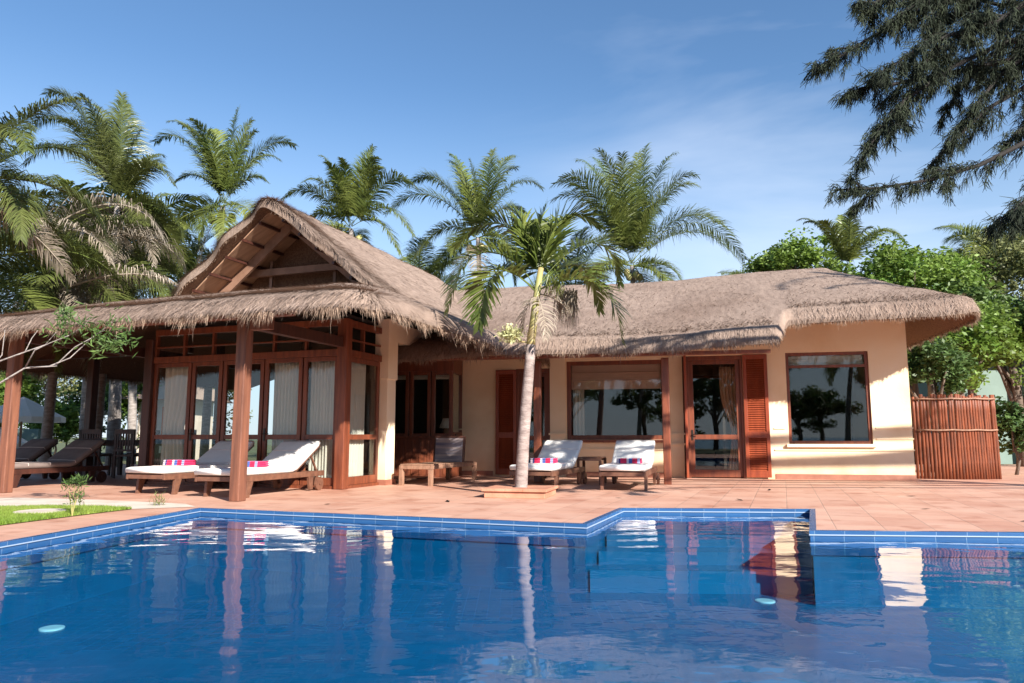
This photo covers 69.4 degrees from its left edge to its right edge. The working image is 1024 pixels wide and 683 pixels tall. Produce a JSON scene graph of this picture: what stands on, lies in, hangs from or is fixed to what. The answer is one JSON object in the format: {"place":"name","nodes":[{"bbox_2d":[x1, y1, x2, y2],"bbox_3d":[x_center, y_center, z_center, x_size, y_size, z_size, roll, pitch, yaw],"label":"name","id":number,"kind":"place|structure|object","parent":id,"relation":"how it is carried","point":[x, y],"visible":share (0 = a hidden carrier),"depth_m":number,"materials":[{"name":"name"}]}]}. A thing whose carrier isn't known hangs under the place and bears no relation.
{"place":"outdoors","nodes":[
{"label":"outdoors","id":0,"kind":"place"},
{"bbox_2d":[0,503,131,524],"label":"grass","id":1,"kind":"structure","parent":0,"point":[8,515],"depth_m":7.74,"materials":[{"name":"green plant"}]},
{"bbox_2d":[0,498,194,508],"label":"concrete path","id":2,"kind":"structure","parent":0,"point":[51,501],"depth_m":8.93,"materials":[{"name":"beige concrete"}]},
{"bbox_2d":[149,489,168,505],"bbox_3d":[-4.146,1.844,8.684,0.208,0.264,0.212,1,-7,-7],"label":"grass tuft","id":3,"kind":"object","parent":2,"relation":"on","point":[161,501],"visible":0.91,"depth_m":8.69,"materials":[{"name":"green plant"}]},
{"bbox_2d":[157,453,160,465],"bbox_3d":[-7.259,2.378,15.889,0.440,0.950,0.455,-2,-8,12],"label":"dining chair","id":4,"kind":"object","parent":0,"point":[159,458],"visible":0.09,"depth_m":15.70,"materials":[{"name":"brown wood"}]},
{"bbox_2d":[52,437,271,463],"bbox_3d":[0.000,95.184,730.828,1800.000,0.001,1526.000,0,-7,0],"label":"ground","id":5,"kind":"structure","parent":0,"point":[252,454],"depth_m":51.34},
{"bbox_2d":[0,427,27,447],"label":"garden parasol","id":6,"kind":"object","parent":5,"relation":"on","point":[23,441],"visible":0.12,"depth_m":21.74,"materials":[{"name":"white fabric"}]},
{"bbox_2d":[0,370,46,428],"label":"shrub","id":7,"kind":"object","parent":5,"relation":"on","point":[30,388],"visible":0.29,"depth_m":26.87,"materials":[{"name":"green plant"}]},
{"bbox_2d":[16,429,40,461],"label":"garden wall","id":8,"kind":"structure","parent":5,"relation":"on","point":[28,434],"depth_m":23.74,"materials":[{"name":"paint"}]},
{"bbox_2d":[0,397,65,447],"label":"garden parasol","id":9,"kind":"object","parent":5,"relation":"on","point":[30,411],"visible":0.6,"depth_m":19.59,"materials":[{"name":"white fabric"}]},
{"bbox_2d":[23,396,80,454],"bbox_3d":[-15.263,2.952,24.806,1.987,2.232,1.964,6,-9,-38],"label":"shrub","id":10,"kind":"object","parent":5,"relation":"on","point":[67,430],"visible":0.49,"depth_m":24.61,"materials":[{"name":"green plant"}]},
{"bbox_2d":[1,373,126,446],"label":"shrub","id":11,"kind":"object","parent":5,"relation":"on","point":[69,383],"visible":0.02,"depth_m":31.99,"materials":[{"name":"green plant"}]},
{"bbox_2d":[56,379,121,450],"bbox_3d":[-16.330,2.700,28.762,2.729,3.737,2.596,0,-7,0],"label":"shrub","id":12,"kind":"object","parent":5,"relation":"on","point":[77,400],"visible":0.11,"depth_m":28.52,"materials":[{"name":"green plant"}]},
{"bbox_2d":[1,174,191,438],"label":"coconut palm","id":13,"kind":"object","parent":5,"relation":"on","point":[63,181],"visible":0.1,"depth_m":19.13,"materials":[{"name":"green plant"}]},
{"bbox_2d":[104,381,161,439],"bbox_3d":[-13.810,2.620,26.889,1.968,3.416,1.884,-3,-8,23],"label":"shrub","id":14,"kind":"object","parent":5,"relation":"on","point":[124,407],"visible":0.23,"depth_m":26.57,"materials":[{"name":"green plant"}]},
{"bbox_2d":[73,183,203,463],"bbox_3d":[-11.823,-0.437,22.306,4.721,8.308,5.006,2,-8,-13],"label":"coconut palm","id":15,"kind":"object","parent":5,"relation":"on","point":[132,409],"visible":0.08,"depth_m":22.27,"materials":[{"name":"green plant"}]},
{"bbox_2d":[122,383,232,460],"bbox_3d":[-12.640,2.813,27.970,2.900,3.300,3.600,0,-7,0],"label":"garden hut","id":16,"kind":"object","parent":5,"relation":"on","point":[198,409],"visible":0.21,"depth_m":27.06,"materials":[{"name":"concrete"}]},
{"bbox_2d":[127,227,229,299],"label":"coconut palm","id":17,"kind":"object","parent":5,"relation":"on","point":[195,246],"visible":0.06,"depth_m":23.75,"materials":[{"name":"green plant"}]},
{"bbox_2d":[108,383,252,434],"bbox_3d":[-14.901,2.213,33.761,6.655,5.980,4.866,-3,-8,20],"label":"shrub","id":18,"kind":"object","parent":5,"relation":"on","point":[232,398],"depth_m":34.19,"materials":[{"name":"green plant"}]},
{"bbox_2d":[281,144,418,255],"bbox_3d":[-5.045,-1.200,23.816,4.407,10.202,3.478,0,-7,0],"label":"coconut palm","id":19,"kind":"object","parent":5,"relation":"on","point":[350,198],"visible":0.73,"depth_m":23.35,"materials":[{"name":"green plant"}]},
{"bbox_2d":[399,235,475,289],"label":"coconut palm","id":20,"kind":"object","parent":5,"relation":"on","point":[421,265],"visible":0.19,"depth_m":28.79,"materials":[{"name":"green plant"}]},
{"bbox_2d":[382,147,543,290],"bbox_3d":[-1.588,-1.478,24.175,5.563,10.846,2.871,0,-7,0],"label":"coconut palm","id":21,"kind":"object","parent":5,"relation":"on","point":[470,198],"visible":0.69,"depth_m":24.95,"materials":[{"name":"green plant"}]},
{"bbox_2d":[504,226,637,285],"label":"coconut palm","id":22,"kind":"object","parent":5,"relation":"on","point":[577,251],"visible":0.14,"depth_m":27.98,"materials":[{"name":"green plant"}]},
{"bbox_2d":[549,142,748,282],"bbox_3d":[4.907,-1.642,25.453,7.304,11.499,3.239,0,-7,0],"label":"coconut palm","id":23,"kind":"object","parent":5,"relation":"on","point":[626,216],"visible":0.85,"depth_m":25.42,"materials":[{"name":"green plant"}]},
{"bbox_2d":[740,227,850,272],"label":"leafy tree","id":24,"kind":"object","parent":5,"relation":"on","point":[795,253],"visible":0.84,"depth_m":25.89,"materials":[{"name":"green plant"}]},
{"bbox_2d":[797,208,906,273],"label":"coconut palm","id":25,"kind":"object","parent":5,"relation":"on","point":[844,240],"visible":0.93,"depth_m":23.38,"materials":[{"name":"green plant"}]},
{"bbox_2d":[825,229,1006,463],"bbox_3d":[12.508,0.064,23.187,5.458,7.544,4.547,0,-7,0],"label":"leafy tree","id":26,"kind":"object","parent":5,"relation":"on","point":[896,265],"visible":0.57,"depth_m":22.40,"materials":[{"name":"green plant"}]},
{"bbox_2d":[918,358,1023,463],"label":"pale outbuilding","id":27,"kind":"structure","parent":5,"relation":"on","point":[995,387],"depth_m":23.99,"materials":[{"name":"paint"}]},
{"bbox_2d":[924,227,1023,310],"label":"leafy tree","id":28,"kind":"object","parent":5,"relation":"on","point":[1007,258],"visible":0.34,"depth_m":24.44,"materials":[{"name":"green plant"}]},
{"bbox_2d":[932,208,1023,288],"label":"coconut palm","id":29,"kind":"object","parent":5,"relation":"on","point":[966,232],"visible":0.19,"depth_m":26.13,"materials":[{"name":"green plant"}]},
{"bbox_2d":[184,430,196,459],"bbox_3d":[-6.803,2.279,15.116,0.455,0.950,0.440,-2,-8,12],"label":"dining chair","id":30,"kind":"object","parent":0,"point":[194,446],"visible":0.15,"depth_m":15.26,"materials":[{"name":"brown wood"}]},
{"bbox_2d":[0,535,1023,682],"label":"pool basin","id":31,"kind":"object","parent":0,"point":[456,611],"visible":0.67,"depth_m":5.72,"materials":[{"name":"blue tile"}]},
{"bbox_2d":[38,625,64,631],"bbox_3d":[-3.436,2.139,5.525,0.170,0.012,0.170,0,-7,0],"label":"pool lamp","id":32,"kind":"object","parent":31,"relation":"on","point":[49,628],"visible":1,"depth_m":5.49,"materials":[{"name":"white glass"}]},
{"bbox_2d":[0,512,1023,569],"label":"pool waterline tiles","id":33,"kind":"object","parent":31,"relation":"attached to","point":[497,539],"visible":0.35,"depth_m":6.84,"materials":[{"name":"blue tile"}]},
{"bbox_2d":[0,511,1023,547],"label":"pool coping joint","id":34,"kind":"object","parent":33,"relation":"on","point":[516,525],"visible":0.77,"depth_m":7.14,"materials":[{"name":"white tile"}]},
{"bbox_2d":[590,530,812,594],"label":"pool steps","id":35,"kind":"structure","parent":31,"relation":"on","point":[711,569],"depth_m":6.87,"materials":[{"name":"blue tile"}]},
{"bbox_2d":[755,598,774,603],"bbox_3d":[2.205,2.258,6.446,0.170,0.012,0.170,0,-7,0],"label":"pool lamp","id":36,"kind":"object","parent":31,"relation":"on","point":[764,600],"visible":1,"depth_m":6.42,"materials":[{"name":"white glass"}]},
{"bbox_2d":[0,464,1023,540],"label":"paved deck","id":37,"kind":"structure","parent":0,"point":[996,505],"depth_m":9.55,"materials":[{"name":"tile"}]},
{"bbox_2d":[15,439,59,478],"bbox_3d":[-9.343,2.160,13.486,0.820,0.768,1.990,-3,-8,20],"label":"sun lounger","id":38,"kind":"object","parent":37,"relation":"on","point":[31,450],"visible":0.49,"depth_m":14.02,"materials":[{"name":"grey fabric"}]},
{"bbox_2d":[0,96,111,293],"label":"coconut palm","id":39,"kind":"object","parent":37,"relation":"on","point":[11,204],"visible":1,"depth_m":12.18,"materials":[{"name":"green plant"}]},
{"bbox_2d":[13,439,108,487],"bbox_3d":[-7.929,2.039,12.553,0.820,0.768,1.990,-3,-8,20],"label":"sun lounger","id":40,"kind":"object","parent":37,"relation":"on","point":[68,459],"visible":0.88,"depth_m":12.91,"materials":[{"name":"brown wood"}]},
{"bbox_2d":[0,185,124,389],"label":"coconut palm","id":41,"kind":"object","parent":37,"relation":"on","point":[8,244],"visible":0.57,"depth_m":14.28,"materials":[{"name":"green plant"}]},
{"bbox_2d":[0,190,186,461],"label":"coconut palm","id":42,"kind":"object","parent":37,"relation":"on","point":[93,288],"visible":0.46,"depth_m":16.22,"materials":[{"name":"green plant"}]},
{"bbox_2d":[76,430,111,475],"bbox_3d":[-8.716,2.324,15.469,0.455,0.950,0.440,-2,-8,12],"label":"dining chair","id":43,"kind":"object","parent":37,"relation":"on","point":[109,462],"visible":0.13,"depth_m":15.56,"materials":[{"name":"brown wood"}]},
{"bbox_2d":[78,429,112,477],"bbox_3d":[-8.271,2.236,14.790,0.440,0.950,0.455,-2,-8,12],"label":"dining chair","id":44,"kind":"object","parent":37,"relation":"on","point":[93,432],"visible":0.36,"depth_m":14.62,"materials":[{"name":"brown wood"}]},
{"bbox_2d":[1,192,203,466],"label":"coconut palm","id":45,"kind":"object","parent":37,"relation":"on","point":[114,409],"visible":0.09,"depth_m":20.22,"materials":[{"name":"green plant"}]},
{"bbox_2d":[16,85,193,459],"bbox_3d":[-10.418,-1.671,18.208,5.340,9.702,2.868,0,-7,0],"label":"coconut palm","id":46,"kind":"object","parent":37,"relation":"on","point":[107,147],"visible":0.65,"depth_m":18.02,"materials":[{"name":"green plant"}]},
{"bbox_2d":[112,429,137,477],"bbox_3d":[-7.528,2.216,14.633,0.440,0.950,0.455,-2,-8,12],"label":"dining chair","id":47,"kind":"object","parent":37,"relation":"on","point":[125,432],"visible":0.83,"depth_m":14.45,"materials":[{"name":"brown wood"}]},
{"bbox_2d":[93,440,161,474],"bbox_3d":[-7.769,2.409,15.306,1.500,0.740,0.840,-2,-8,12],"label":"dining table","id":48,"kind":"object","parent":37,"relation":"on","point":[120,459],"visible":0.29,"depth_m":15.06,"materials":[{"name":"brown wood"}]},
{"bbox_2d":[126,430,159,467],"bbox_3d":[-8.002,2.398,16.046,0.440,0.950,0.455,-2,-8,12],"label":"dining chair","id":49,"kind":"object","parent":37,"relation":"on","point":[157,433],"visible":0.16,"depth_m":16.17,"materials":[{"name":"brown wood"}]},
{"bbox_2d":[125,440,256,494],"bbox_3d":[-4.792,1.879,11.240,0.820,0.749,1.990,-3,-8,20],"label":"sun lounger","id":50,"kind":"object","parent":37,"relation":"on","point":[217,455],"visible":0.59,"depth_m":10.62,"materials":[{"name":"white fabric"}]},
{"bbox_2d":[163,460,195,464],"bbox_3d":[-4.937,1.797,10.998,0.400,0.075,0.250,-2,-8,16],"label":"folded towel","id":51,"kind":"object","parent":50,"relation":"on","point":[179,462],"visible":1,"depth_m":10.90,"materials":[{"name":"fabric"}]},
{"bbox_2d":[150,105,296,457],"bbox_3d":[-8.817,-1.822,21.313,4.498,10.796,2.683,0,-7,0],"label":"coconut palm","id":52,"kind":"object","parent":37,"relation":"on","point":[221,170],"visible":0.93,"depth_m":21.59,"materials":[{"name":"green plant"}]},
{"bbox_2d":[194,440,323,497],"bbox_3d":[-3.571,1.804,10.652,0.820,0.749,1.990,-3,-8,20],"label":"sun lounger","id":53,"kind":"object","parent":37,"relation":"on","point":[286,459],"visible":0.85,"depth_m":10.89,"materials":[{"name":"white fabric"}]},
{"bbox_2d":[247,461,268,466],"bbox_3d":[-3.662,1.721,10.411,0.400,0.075,0.250,-2,-8,16],"label":"folded towel","id":54,"kind":"object","parent":53,"relation":"on","point":[257,463],"visible":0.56,"depth_m":10.28,"materials":[{"name":"fabric"}]},
{"bbox_2d":[399,436,476,485],"bbox_3d":[-1.275,2.094,13.176,0.615,0.820,1.930,-3,-8,20],"label":"wooden daybed","id":55,"kind":"object","parent":37,"relation":"on","point":[449,453],"visible":1,"depth_m":13.47,"materials":[{"name":"brown wood"}]},
{"bbox_2d":[0,194,982,501],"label":"thatched house","id":56,"kind":"structure","parent":37,"relation":"on","point":[264,288],"depth_m":13.99,"materials":[{"name":"plant"}]},
{"bbox_2d":[148,362,192,481],"bbox_3d":[-5.865,1.379,12.718,0.813,2.020,0.050,-3,-8,20],"label":"glass door","id":57,"kind":"structure","parent":56,"relation":"in","point":[153,437],"depth_m":12.74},
{"bbox_2d":[160,367,187,465],"bbox_3d":[-5.790,1.390,12.798,0.659,1.921,0.070,-3,-8,20],"label":"curtain","id":58,"kind":"object","parent":56,"relation":"hanging from","point":[175,396],"visible":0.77,"depth_m":12.83,"materials":[{"name":"white fabric"}]},
{"bbox_2d":[186,361,223,482],"bbox_3d":[-5.171,1.343,12.436,0.638,2.020,0.110,-3,-8,20],"label":"glass door","id":59,"kind":"structure","parent":56,"relation":"in","point":[213,363],"depth_m":12.48,"materials":[{"name":"brown wood"}]},
{"bbox_2d":[219,359,265,483],"bbox_3d":[-4.452,1.313,12.208,0.822,2.020,0.050,-3,-8,20],"label":"glass door","id":60,"kind":"structure","parent":56,"relation":"in","point":[223,436],"depth_m":12.18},
{"bbox_2d":[260,358,303,484],"bbox_3d":[-3.712,1.275,11.909,0.727,2.020,0.110,-3,-8,20],"label":"glass door","id":61,"kind":"structure","parent":56,"relation":"in","point":[290,481],"depth_m":11.94,"materials":[{"name":"brown wood"}]},
{"bbox_2d":[272,362,298,449],"bbox_3d":[-3.646,1.290,12.024,0.597,1.920,0.068,-3,-8,20],"label":"curtain","id":62,"kind":"object","parent":56,"relation":"hanging from","point":[286,379],"visible":0.41,"depth_m":12.07,"materials":[{"name":"white fabric"}]},
{"bbox_2d":[300,356,336,485],"bbox_3d":[-3.032,1.247,11.695,0.651,2.020,0.050,-3,-8,20],"label":"glass door","id":63,"kind":"structure","parent":56,"relation":"in","point":[303,480],"depth_m":11.72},
{"bbox_2d":[308,361,334,477],"bbox_3d":[-2.975,1.258,11.783,0.600,1.920,0.070,-3,-8,20],"label":"curtain","id":64,"kind":"object","parent":56,"relation":"hanging from","point":[322,397],"visible":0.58,"depth_m":11.81,"materials":[{"name":"white fabric"}]},
{"bbox_2d":[348,362,365,476],"bbox_3d":[-2.578,1.292,12.041,0.067,1.920,0.655,-3,-8,20],"label":"curtain","id":65,"kind":"object","parent":56,"relation":"hanging from","point":[357,413],"visible":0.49,"depth_m":12.13,"materials":[{"name":"white fabric"}]},
{"bbox_2d":[348,357,379,484],"bbox_3d":[-2.451,1.299,12.098,0.050,2.020,0.990,-3,-8,20],"label":"glass door","id":66,"kind":"structure","parent":56,"relation":"in","point":[352,480],"depth_m":12.40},
{"bbox_2d":[397,375,405,379],"bbox_3d":[-2.297,0.729,15.140,0.314,0.110,0.028,-1,-7,9],"label":"roman blind","id":67,"kind":"object","parent":56,"relation":"attached to","point":[401,377],"visible":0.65,"depth_m":15.13,"materials":[{"name":"white fabric"}]},
{"bbox_2d":[395,372,409,435],"bbox_3d":[-2.302,1.276,15.042,0.439,1.320,0.075,-1,-7,9],"label":"window","id":68,"kind":"structure","parent":56,"relation":"in","point":[407,399],"depth_m":14.98,"materials":[{"name":"brown wood"}]},
{"bbox_2d":[409,371,431,435],"bbox_3d":[-1.849,1.267,14.971,0.435,1.320,0.075,-1,-7,9],"label":"window","id":69,"kind":"structure","parent":56,"relation":"in","point":[429,386],"depth_m":14.94,"materials":[{"name":"brown wood"}]},
{"bbox_2d":[414,375,427,379],"bbox_3d":[-1.835,0.719,15.067,0.331,0.110,0.028,-1,-7,9],"label":"roman blind","id":70,"kind":"object","parent":56,"relation":"attached to","point":[420,377],"visible":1,"depth_m":15.07,"materials":[{"name":"white fabric"}]},
{"bbox_2d":[436,375,448,378],"bbox_3d":[-1.407,0.711,15.000,0.287,0.110,0.028,-1,-7,9],"label":"roman blind","id":71,"kind":"object","parent":56,"relation":"attached to","point":[442,376],"visible":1,"depth_m":14.99,"materials":[{"name":"white fabric"}]},
{"bbox_2d":[431,371,453,435],"bbox_3d":[-1.401,1.258,14.900,0.431,1.320,0.075,-1,-7,9],"label":"window","id":72,"kind":"structure","parent":56,"relation":"in","point":[451,373],"depth_m":14.87,"materials":[{"name":"brown wood"}]},
{"bbox_2d":[519,372,547,440],"bbox_3d":[0.459,1.707,15.405,0.616,2.118,0.050,-2,-8,12],"label":"door","id":73,"kind":"structure","parent":56,"relation":"in","point":[545,374],"depth_m":15.40,"materials":[{"name":"brown wood"}]},
{"bbox_2d":[573,390,584,434],"bbox_3d":[1.390,1.253,15.424,0.231,1.443,0.070,-2,-8,12],"label":"curtain","id":74,"kind":"object","parent":56,"relation":"hanging from","point":[578,414],"visible":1,"depth_m":15.39,"materials":[{"name":"white fabric"}]},
{"bbox_2d":[567,360,662,442],"bbox_3d":[2.109,1.215,15.046,2.104,1.663,0.180,-2,-8,12],"label":"window","id":75,"kind":"structure","parent":56,"relation":"in","point":[611,438],"depth_m":15.11,"materials":[{"name":"brown wood"}]},
{"bbox_2d":[571,364,660,389],"bbox_3d":[2.130,0.720,15.208,1.824,0.519,0.028,-2,-8,12],"label":"roman blind","id":76,"kind":"object","parent":56,"relation":"attached to","point":[645,376],"visible":0.87,"depth_m":15.21,"materials":[{"name":"brown fabric"}]},
{"bbox_2d":[688,359,743,476],"bbox_3d":[4.014,1.510,14.611,0.987,2.304,0.110,-2,-8,12],"label":"door","id":77,"kind":"structure","parent":56,"relation":"in","point":[695,472],"depth_m":14.59,"materials":[{"name":"brown wood"}]},
{"bbox_2d":[719,366,738,469],"bbox_3d":[4.356,1.555,14.707,0.400,2.120,0.070,-2,-8,12],"label":"curtain","id":78,"kind":"object","parent":56,"relation":"hanging from","point":[727,385],"visible":0.75,"depth_m":14.75,"materials":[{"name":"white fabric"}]},
{"bbox_2d":[788,355,862,364],"bbox_3d":[6.090,0.388,14.404,1.355,0.222,0.028,-2,-8,12],"label":"roman blind","id":79,"kind":"object","parent":56,"relation":"attached to","point":[825,360],"visible":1,"depth_m":14.41,"materials":[{"name":"white fabric"}]},
{"bbox_2d":[785,351,876,446],"bbox_3d":[6.062,1.106,14.184,1.595,1.822,0.180,-2,-8,12],"label":"window","id":80,"kind":"structure","parent":56,"relation":"in","point":[869,443],"depth_m":14.16,"materials":[{"name":"brown wood"}]},
{"bbox_3d":[-1.352,2.312,15.142,0.440,0.830,0.400,0,-7,0],"label":"lamp table","id":81,"kind":"object","parent":56,"relation":"on","visible":0},
{"bbox_2d":[439,418,448,432],"bbox_3d":[-1.352,1.742,15.215,0.300,0.320,0.300,0,-7,0],"label":"table lamp","id":82,"kind":"object","parent":81,"relation":"on","point":[444,423],"visible":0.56,"depth_m":15.14,"materials":[{"name":"white fabric"}]},
{"bbox_2d":[0,508,1023,546],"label":"pool coping","id":83,"kind":"object","parent":37,"relation":"on","point":[812,525],"visible":1,"depth_m":7.14,"materials":[{"name":"blue tile"}]},
{"bbox_2d":[481,484,557,498],"bbox_3d":[0.123,2.047,10.100,0.880,0.125,0.860,-2,-8,14],"label":"palm planter","id":84,"kind":"object","parent":37,"relation":"on","point":[528,492],"visible":0.92,"depth_m":9.75,"materials":[{"name":"ceramic"}]},
{"bbox_2d":[440,194,631,487],"bbox_3d":[0.347,-0.037,10.479,2.755,4.237,2.037,0,-7,0],"label":"front palm","id":85,"kind":"object","parent":84,"relation":"in","point":[539,240],"visible":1,"depth_m":10.45,"materials":[{"name":"green plant"}]},
{"bbox_2d":[509,440,586,489],"bbox_3d":[0.615,1.992,12.111,0.820,0.749,1.990,-3,-8,20],"label":"sun lounger","id":86,"kind":"object","parent":37,"relation":"on","point":[566,453],"visible":0.88,"depth_m":12.44,"materials":[{"name":"white fabric"}]},
{"bbox_2d":[530,458,557,462],"bbox_3d":[0.516,1.914,11.905,0.400,0.075,0.250,-2,-8,16],"label":"folded towel","id":87,"kind":"object","parent":86,"relation":"on","point":[543,460],"visible":1,"depth_m":11.81,"materials":[{"name":"fabric"}]},
{"bbox_2d":[577,457,606,484],"bbox_3d":[1.380,2.224,12.770,0.424,0.458,0.500,-2,-8,18],"label":"side table","id":88,"kind":"object","parent":37,"relation":"on","point":[584,459],"visible":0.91,"depth_m":12.60,"materials":[{"name":"brown wood"}]},
{"bbox_2d":[598,440,659,490],"bbox_3d":[1.896,1.969,11.932,0.820,0.749,1.990,-2,-8,16],"label":"sun lounger","id":89,"kind":"object","parent":37,"relation":"on","point":[644,451],"visible":0.98,"depth_m":12.24,"materials":[{"name":"white fabric"}]},
{"bbox_2d":[616,458,641,463],"bbox_3d":[1.859,1.892,11.737,0.400,0.075,0.250,-2,-8,12],"label":"folded towel","id":90,"kind":"object","parent":89,"relation":"on","point":[630,460],"visible":1,"depth_m":11.63,"materials":[{"name":"fabric"}]},
{"bbox_2d":[800,0,1023,254],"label":"casuarina tree","id":91,"kind":"object","parent":37,"relation":"on","point":[935,42],"visible":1,"depth_m":6.97,"materials":[{"name":"green plant"}]},
{"bbox_2d":[907,337,979,471],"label":"leafy tree","id":92,"kind":"object","parent":37,"relation":"on","point":[944,362],"visible":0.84,"depth_m":17.27,"materials":[{"name":"green plant"}]},
{"bbox_2d":[911,394,1001,479],"bbox_3d":[8.579,1.820,14.220,1.556,1.630,0.265,-1,-7,5],"label":"bamboo fence","id":93,"kind":"object","parent":37,"relation":"on","point":[972,441],"visible":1,"depth_m":14.19,"materials":[{"name":"brown wood"}]},
{"bbox_2d":[907,299,1023,416],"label":"leafy tree","id":94,"kind":"object","parent":37,"relation":"on","point":[1001,345],"visible":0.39,"depth_m":18.84,"materials":[{"name":"green plant"}]},
{"bbox_2d":[917,278,1023,395],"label":"leafy tree","id":95,"kind":"object","parent":37,"relation":"on","point":[976,293],"visible":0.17,"depth_m":20.61,"materials":[{"name":"green plant"}]},
{"bbox_2d":[989,395,1023,474],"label":"shrub","id":96,"kind":"object","parent":37,"relation":"on","point":[1011,419],"visible":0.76,"depth_m":15.78,"materials":[{"name":"green plant"}]},
{"bbox_2d":[989,315,1023,466],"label":"leafy tree","id":97,"kind":"object","parent":37,"relation":"on","point":[1012,382],"visible":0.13,"depth_m":20.38,"materials":[{"name":"green plant"}]},
{"bbox_2d":[1018,300,1023,393],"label":"leafy tree","id":98,"kind":"object","parent":37,"relation":"on","point":[1020,306],"visible":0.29,"depth_m":19.98,"materials":[{"name":"green plant"}]},
{"bbox_2d":[0,514,1023,577],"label":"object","id":99,"kind":"structure","parent":0,"point":[192,530],"depth_m":6.53,"materials":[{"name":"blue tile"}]},
{"bbox_2d":[0,0,1023,436],"label":"sky","id":100,"kind":"structure","parent":0,"point":[716,84],"materials":[{"name":"blue"}]},
{"bbox_2d":[717,266,792,274],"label":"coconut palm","id":101,"kind":"object","parent":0,"point":[731,272],"visible":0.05,"depth_m":29.62,"materials":[{"name":"green plant"}]},
{"label":"lawn","id":102,"kind":"structure","parent":0,"visible":0},
{"bbox_2d":[13,509,65,513],"bbox_3d":[-4.977,1.796,7.805,0.495,0.024,0.483,0,-7,0],"label":"stepping stone","id":103,"kind":"object","parent":102,"relation":"on","point":[37,510],"visible":0.52,"depth_m":7.82,"materials":[{"name":"concrete"}]},
{"bbox_2d":[0,301,142,383],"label":"bare branched shrub","id":104,"kind":"object","parent":102,"relation":"on","point":[65,313],"visible":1,"depth_m":7.65,"materials":[{"name":"green plant"}]},
{"bbox_2d":[60,473,91,515],"bbox_3d":[-4.442,1.548,7.505,0.306,0.436,0.284,-2,-8,14],"label":"seedling","id":105,"kind":"object","parent":102,"relation":"on","point":[72,480],"visible":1,"depth_m":7.50,"materials":[{"name":"green plant"}]}
]}

